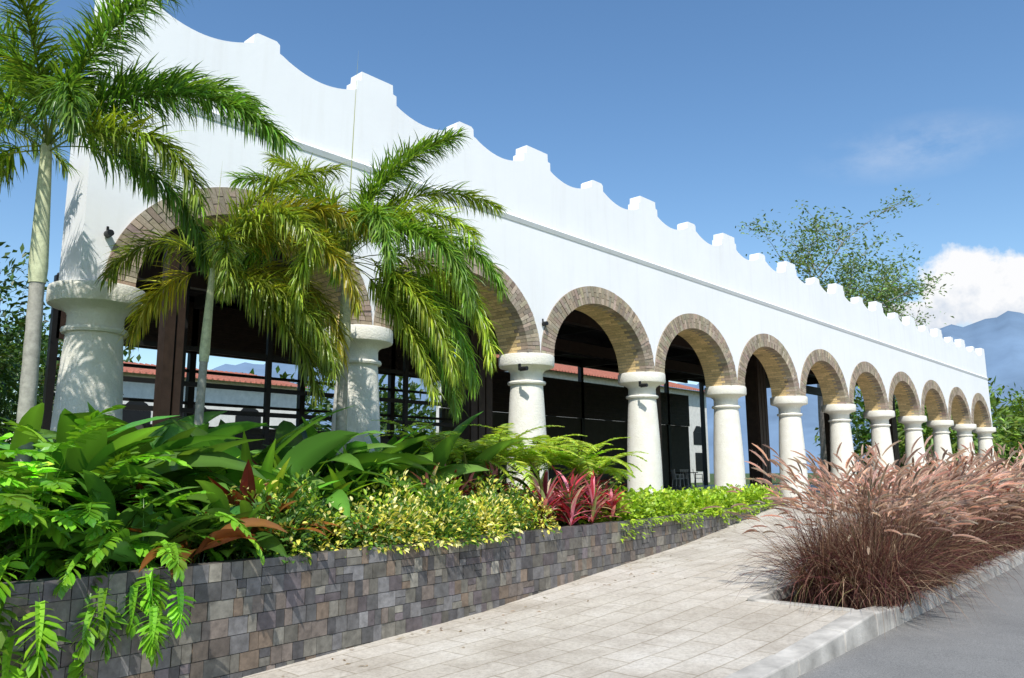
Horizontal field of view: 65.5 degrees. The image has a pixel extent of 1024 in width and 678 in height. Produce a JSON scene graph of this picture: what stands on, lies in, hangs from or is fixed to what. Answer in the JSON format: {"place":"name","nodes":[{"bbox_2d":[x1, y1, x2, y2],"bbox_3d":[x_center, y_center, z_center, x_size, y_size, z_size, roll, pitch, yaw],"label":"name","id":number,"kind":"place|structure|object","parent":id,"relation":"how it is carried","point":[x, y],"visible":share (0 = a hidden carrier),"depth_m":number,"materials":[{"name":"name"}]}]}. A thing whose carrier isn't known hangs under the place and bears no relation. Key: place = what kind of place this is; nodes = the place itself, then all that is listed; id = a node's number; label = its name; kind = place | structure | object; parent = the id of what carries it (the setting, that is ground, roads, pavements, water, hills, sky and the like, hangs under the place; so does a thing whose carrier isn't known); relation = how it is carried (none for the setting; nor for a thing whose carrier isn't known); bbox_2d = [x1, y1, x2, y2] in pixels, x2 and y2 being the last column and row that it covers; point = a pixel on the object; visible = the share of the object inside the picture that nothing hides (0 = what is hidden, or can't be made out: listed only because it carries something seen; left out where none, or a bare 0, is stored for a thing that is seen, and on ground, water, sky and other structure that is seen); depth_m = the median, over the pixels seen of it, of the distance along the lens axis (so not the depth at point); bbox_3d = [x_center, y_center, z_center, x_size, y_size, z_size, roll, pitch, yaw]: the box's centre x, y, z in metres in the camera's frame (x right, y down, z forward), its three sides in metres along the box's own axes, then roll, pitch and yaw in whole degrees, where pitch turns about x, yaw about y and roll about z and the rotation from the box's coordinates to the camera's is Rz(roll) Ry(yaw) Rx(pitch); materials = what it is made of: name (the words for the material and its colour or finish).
{"place":"outdoors","nodes":[
{"label":"outdoors","id":0,"kind":"place"},
{"bbox_2d":[0,515,666,582],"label":"planter soil","id":1,"kind":"structure","parent":0,"point":[42,574],"depth_m":6.40,"materials":[{"name":"brown soil"}]},
{"bbox_2d":[0,102,80,180],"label":"palm tree","id":2,"kind":"object","parent":1,"relation":"on","point":[61,160],"visible":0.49,"depth_m":9.27,"materials":[{"name":"green plant"}]},
{"bbox_2d":[0,404,264,677],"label":"philodendron shrubs","id":3,"kind":"object","parent":1,"relation":"on","point":[20,512],"visible":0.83,"depth_m":5.50,"materials":[{"name":"green plant"}]},
{"bbox_2d":[0,0,303,561],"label":"palm tree","id":4,"kind":"object","parent":1,"relation":"on","point":[65,100],"visible":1,"depth_m":7.16,"materials":[{"name":"green plant"}]},
{"bbox_2d":[0,469,339,573],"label":"peace lily plants","id":5,"kind":"object","parent":1,"relation":"on","point":[209,523],"visible":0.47,"depth_m":6.23,"materials":[{"name":"green plant"}]},
{"bbox_2d":[115,458,316,522],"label":"red leaf plants","id":6,"kind":"object","parent":1,"relation":"on","point":[247,480],"visible":0.09,"depth_m":7.25,"materials":[{"name":"plant"}]},
{"bbox_2d":[94,153,376,424],"bbox_3d":[-2.955,0.101,9.059,3.118,4.374,2.437,-7,-11,33],"label":"palm tree","id":7,"kind":"object","parent":1,"relation":"on","point":[223,249],"visible":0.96,"depth_m":8.85,"materials":[{"name":"green plant"}]},
{"bbox_2d":[110,482,389,578],"bbox_3d":[-2.229,1.621,7.122,1.418,0.682,3.165,-5,-11,24],"label":"bronze cordyline","id":8,"kind":"object","parent":1,"relation":"on","point":[226,533],"visible":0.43,"depth_m":6.39,"materials":[{"name":"brown plant"}]},
{"bbox_2d":[0,402,554,562],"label":"broadleaf lily plants","id":9,"kind":"object","parent":1,"relation":"on","point":[198,449],"visible":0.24,"depth_m":7.95,"materials":[{"name":"green plant"}]},
{"bbox_2d":[116,431,462,534],"bbox_3d":[-2.123,1.651,8.715,2.228,1.169,5.525,-9,-13,42],"label":"bird nest fern","id":10,"kind":"object","parent":1,"relation":"on","point":[269,461],"visible":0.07,"depth_m":7.97,"materials":[{"name":"green plant"}]},
{"bbox_2d":[194,65,511,462],"bbox_3d":[-1.876,-0.695,9.855,3.541,6.198,3.104,-9,-13,42],"label":"palm tree","id":11,"kind":"object","parent":1,"relation":"on","point":[399,296],"visible":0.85,"depth_m":9.52,"materials":[{"name":"green plant"}]},
{"bbox_2d":[108,477,651,561],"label":"dark green shrubs","id":12,"kind":"object","parent":1,"relation":"on","point":[602,484],"depth_m":11.95,"materials":[{"name":"green plant"}]},
{"bbox_2d":[221,468,561,564],"bbox_3d":[-1.012,1.847,8.722,1.384,0.880,4.606,-8,-12,37],"label":"variegated duranta hedge","id":13,"kind":"object","parent":1,"relation":"on","point":[455,518],"visible":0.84,"depth_m":8.17,"materials":[{"name":"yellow plant"}]},
{"bbox_2d":[364,420,648,524],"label":"fern plants","id":14,"kind":"object","parent":1,"relation":"on","point":[532,457],"visible":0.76,"depth_m":11.49,"materials":[{"name":"green plant"}]},
{"bbox_2d":[402,449,633,527],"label":"red cordyline plants","id":15,"kind":"object","parent":1,"relation":"on","point":[566,497],"visible":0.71,"depth_m":10.80,"materials":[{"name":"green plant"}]},
{"bbox_2d":[498,482,643,519],"bbox_3d":[0.440,2.635,12.774,2.591,0.717,5.963,-8,-12,37],"label":"dark broadleaf shrub","id":16,"kind":"object","parent":1,"relation":"on","point":[554,513],"visible":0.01,"depth_m":12.33,"materials":[{"name":"green plant"}]},
{"bbox_2d":[514,483,783,542],"bbox_3d":[3.529,3.192,15.488,2.939,0.807,9.871,-9,-13,42],"label":"lime sweet potato vine","id":17,"kind":"object","parent":1,"relation":"on","point":[669,502],"visible":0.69,"depth_m":13.66,"materials":[{"name":"green plant"}]},
{"bbox_2d":[0,0,1023,439],"label":"sky","id":18,"kind":"structure","parent":0,"point":[718,114],"materials":[{"name":"blue"}]},
{"bbox_2d":[436,370,709,482],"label":"walls","id":19,"kind":"structure","parent":0,"point":[694,409],"depth_m":69.83,"materials":[{"name":"white paint"}]},
{"bbox_2d":[492,354,698,390],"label":"roof","id":20,"kind":"structure","parent":19,"relation":"on","point":[586,371],"depth_m":63.18,"materials":[{"name":"red tile"}]},
{"bbox_2d":[609,420,702,470],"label":"windows","id":21,"kind":"structure","parent":19,"relation":"attached to","point":[697,439],"depth_m":70.58,"materials":[{"name":"black glass"}]},
{"bbox_2d":[242,493,981,677],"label":"pavement","id":22,"kind":"structure","parent":0,"point":[679,616],"depth_m":7.59,"materials":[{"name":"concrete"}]},
{"bbox_2d":[284,523,764,676],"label":"fallen leaves","id":23,"kind":"object","parent":22,"relation":"on","point":[526,606],"visible":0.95,"depth_m":8.94,"materials":[{"name":"brown plant"}]},
{"bbox_2d":[211,311,1023,473],"bbox_3d":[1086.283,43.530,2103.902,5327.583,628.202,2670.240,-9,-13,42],"label":"mountain","id":24,"kind":"structure","parent":0,"point":[999,340],"depth_m":2680.19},
{"bbox_2d":[602,484,920,497],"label":"hall floor","id":25,"kind":"structure","parent":0,"point":[697,486],"depth_m":39.44,"materials":[{"name":"tile"}]},
{"bbox_2d":[46,280,145,430],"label":"column","id":26,"kind":"structure","parent":25,"relation":"on","point":[91,365],"depth_m":9.28,"materials":[{"name":"beige paint"}]},
{"bbox_2d":[59,82,992,426],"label":"arcade wall","id":27,"kind":"structure","parent":26,"relation":"on","point":[545,272],"depth_m":15.38,"materials":[{"name":"white paint"}]},
{"bbox_2d":[104,226,647,387],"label":"wall spotlights","id":28,"kind":"object","parent":27,"relation":"attached to","point":[108,233],"depth_m":14.63,"materials":[{"name":"black metal"}]},
{"bbox_2d":[83,75,987,379],"bbox_3d":[9.711,-0.503,25.913,0.745,0.123,44.283,-9,-13,42],"label":"string course","id":29,"kind":"object","parent":27,"relation":"on","point":[503,215],"visible":0.21,"depth_m":16.92,"materials":[{"name":"white paint"}]},
{"bbox_2d":[88,0,986,376],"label":"scalloped parapet","id":30,"kind":"structure","parent":29,"relation":"on","point":[526,184],"depth_m":15.09,"materials":[{"name":"white paint"}]},
{"bbox_2d":[103,187,989,424],"bbox_3d":[9.698,1.186,25.619,0.716,1.638,43.662,-9,-13,42],"label":"arch mortar","id":31,"kind":"object","parent":27,"relation":"attached to","point":[606,331],"visible":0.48,"depth_m":17.87,"materials":[{"name":"grey concrete"}]},
{"bbox_2d":[106,187,991,426],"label":"arch bricks","id":32,"kind":"object","parent":27,"relation":"attached to","point":[604,313],"visible":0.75,"depth_m":18.16,"materials":[{"name":"brown brick"}]},
{"bbox_2d":[324,324,392,451],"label":"column","id":33,"kind":"structure","parent":25,"relation":"on","point":[364,363],"depth_m":12.08,"materials":[{"name":"beige paint"}]},
{"bbox_2d":[41,244,707,485],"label":"steel frames","id":34,"kind":"structure","parent":25,"relation":"on","point":[189,383],"depth_m":21.65,"materials":[{"name":"black metal"}]},
{"bbox_2d":[57,226,818,387],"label":"hall roof","id":35,"kind":"structure","parent":34,"relation":"on","point":[576,333],"depth_m":32.91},
{"bbox_2d":[135,408,690,487],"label":"back wall","id":36,"kind":"structure","parent":25,"relation":"on","point":[598,431],"depth_m":40.09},
{"bbox_2d":[56,287,689,425],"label":"back louvres","id":37,"kind":"object","parent":36,"relation":"on","point":[233,329],"visible":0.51,"depth_m":34.86,"materials":[{"name":"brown wood"}]},
{"bbox_2d":[137,226,900,491],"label":"wood posts","id":38,"kind":"object","parent":25,"relation":"on","point":[168,376],"visible":0.09,"depth_m":18.05,"materials":[{"name":"brown wood"}]},
{"bbox_2d":[498,352,553,492],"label":"column","id":39,"kind":"structure","parent":25,"relation":"on","point":[526,407],"depth_m":14.95,"materials":[{"name":"beige paint"}]},
{"bbox_2d":[618,371,665,494],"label":"column","id":40,"kind":"structure","parent":25,"relation":"on","point":[643,430],"depth_m":17.77,"materials":[{"name":"beige paint"}]},
{"bbox_2d":[670,469,684,487],"bbox_3d":[8.024,6.761,38.563,0.545,0.902,0.494,2,-10,-15],"label":"plastic chair","id":41,"kind":"object","parent":25,"relation":"on","point":[673,474],"visible":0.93,"depth_m":38.43,"materials":[{"name":"grey plastic"}]},
{"bbox_2d":[668,472,697,487],"bbox_3d":[8.593,7.055,39.870,0.800,0.760,1.500,-9,-13,42],"label":"dining table","id":42,"kind":"object","parent":25,"relation":"on","point":[684,477],"visible":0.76,"depth_m":39.60,"materials":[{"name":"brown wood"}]},
{"bbox_2d":[679,469,689,486],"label":"plastic chair","id":43,"kind":"object","parent":25,"relation":"on","point":[686,475],"visible":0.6,"depth_m":40.83,"materials":[{"name":"grey plastic"}]},
{"bbox_2d":[692,469,703,486],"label":"plastic chair","id":44,"kind":"object","parent":25,"relation":"on","point":[698,478],"visible":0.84,"depth_m":41.15,"materials":[{"name":"white plastic"}]},
{"bbox_2d":[704,385,746,488],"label":"column","id":45,"kind":"structure","parent":25,"relation":"on","point":[729,466],"depth_m":20.65,"materials":[{"name":"beige paint"}]},
{"bbox_2d":[770,396,808,496],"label":"column","id":46,"kind":"structure","parent":25,"relation":"on","point":[791,436],"depth_m":23.56,"materials":[{"name":"beige paint"}]},
{"bbox_2d":[822,404,857,493],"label":"column","id":47,"kind":"structure","parent":25,"relation":"on","point":[840,420],"depth_m":26.48,"materials":[{"name":"beige paint"}]},
{"bbox_2d":[863,410,894,490],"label":"column","id":48,"kind":"structure","parent":25,"relation":"on","point":[880,428],"depth_m":29.37,"materials":[{"name":"beige paint"}]},
{"bbox_2d":[898,416,926,487],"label":"column","id":49,"kind":"structure","parent":25,"relation":"on","point":[913,429],"depth_m":32.28,"materials":[{"name":"beige paint"}]},
{"bbox_2d":[926,420,953,468],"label":"column","id":50,"kind":"structure","parent":25,"relation":"on","point":[941,436],"depth_m":35.17,"materials":[{"name":"beige paint"}]},
{"bbox_2d":[951,424,976,472],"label":"column","id":51,"kind":"structure","parent":25,"relation":"on","point":[964,435],"depth_m":38.08,"materials":[{"name":"beige paint"}]},
{"bbox_2d":[972,427,995,470],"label":"column","id":52,"kind":"structure","parent":25,"relation":"on","point":[984,437],"depth_m":40.97,"materials":[{"name":"beige paint"}]},
{"bbox_2d":[691,473,930,600],"bbox_3d":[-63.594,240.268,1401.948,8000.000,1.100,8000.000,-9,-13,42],"label":"ground","id":53,"kind":"structure","parent":0,"point":[747,475],"depth_m":94.10,"materials":[{"name":"grey plant"}]},
{"bbox_2d":[0,242,123,443],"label":"garden trees","id":54,"kind":"object","parent":53,"relation":"on","point":[10,360],"visible":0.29,"depth_m":22.61,"materials":[{"name":"green plant"}]},
{"bbox_2d":[52,372,296,428],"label":"walls","id":55,"kind":"structure","parent":53,"relation":"on","point":[146,391],"depth_m":48.09,"materials":[{"name":"white paint"}]},
{"bbox_2d":[40,361,307,387],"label":"roof","id":56,"kind":"structure","parent":55,"relation":"on","point":[209,376],"depth_m":48.57,"materials":[{"name":"red tile"}]},
{"bbox_2d":[122,401,260,428],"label":"windows","id":57,"kind":"structure","parent":55,"relation":"attached to","point":[129,416],"depth_m":44.27,"materials":[{"name":"black glass"}]},
{"bbox_2d":[0,320,435,436],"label":"background trees","id":58,"kind":"object","parent":53,"relation":"on","point":[317,426],"visible":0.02,"depth_m":84.62,"materials":[{"name":"green plant"}]},
{"bbox_2d":[0,502,772,677],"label":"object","id":59,"kind":"object","parent":53,"relation":"on","point":[108,573],"visible":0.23,"depth_m":6.78,"materials":[{"name":"concrete"}]},
{"bbox_2d":[0,503,768,677],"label":"tiles","id":60,"kind":"object","parent":59,"relation":"attached to","point":[122,666],"visible":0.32,"depth_m":6.97,"materials":[{"name":"stone"}]},
{"bbox_2d":[735,185,953,483],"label":"rain tree","id":61,"kind":"object","parent":53,"relation":"on","point":[886,293],"visible":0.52,"depth_m":49.39,"materials":[{"name":"green plant"}]},
{"bbox_2d":[724,547,1023,677],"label":"kerb","id":62,"kind":"structure","parent":53,"relation":"on","point":[852,628],"depth_m":7.44,"materials":[{"name":"concrete"}]},
{"bbox_2d":[813,376,1023,475],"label":"distant trees","id":63,"kind":"object","parent":53,"relation":"on","point":[1008,423],"visible":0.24,"depth_m":58.59,"materials":[{"name":"green plant"}]},
{"bbox_2d":[778,552,1005,608],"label":"grass bed soil","id":64,"kind":"structure","parent":0,"point":[788,599],"depth_m":8.92,"materials":[{"name":"brown soil"}]},
{"bbox_2d":[701,434,1023,632],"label":"fountain grass","id":65,"kind":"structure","parent":64,"relation":"on","point":[957,523],"depth_m":8.99,"materials":[{"name":"brown plant"}]},
{"bbox_2d":[797,563,1023,677],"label":"road","id":66,"kind":"structure","parent":0,"point":[993,647],"depth_m":7.26,"materials":[{"name":"grey asphalt"}]}
]}

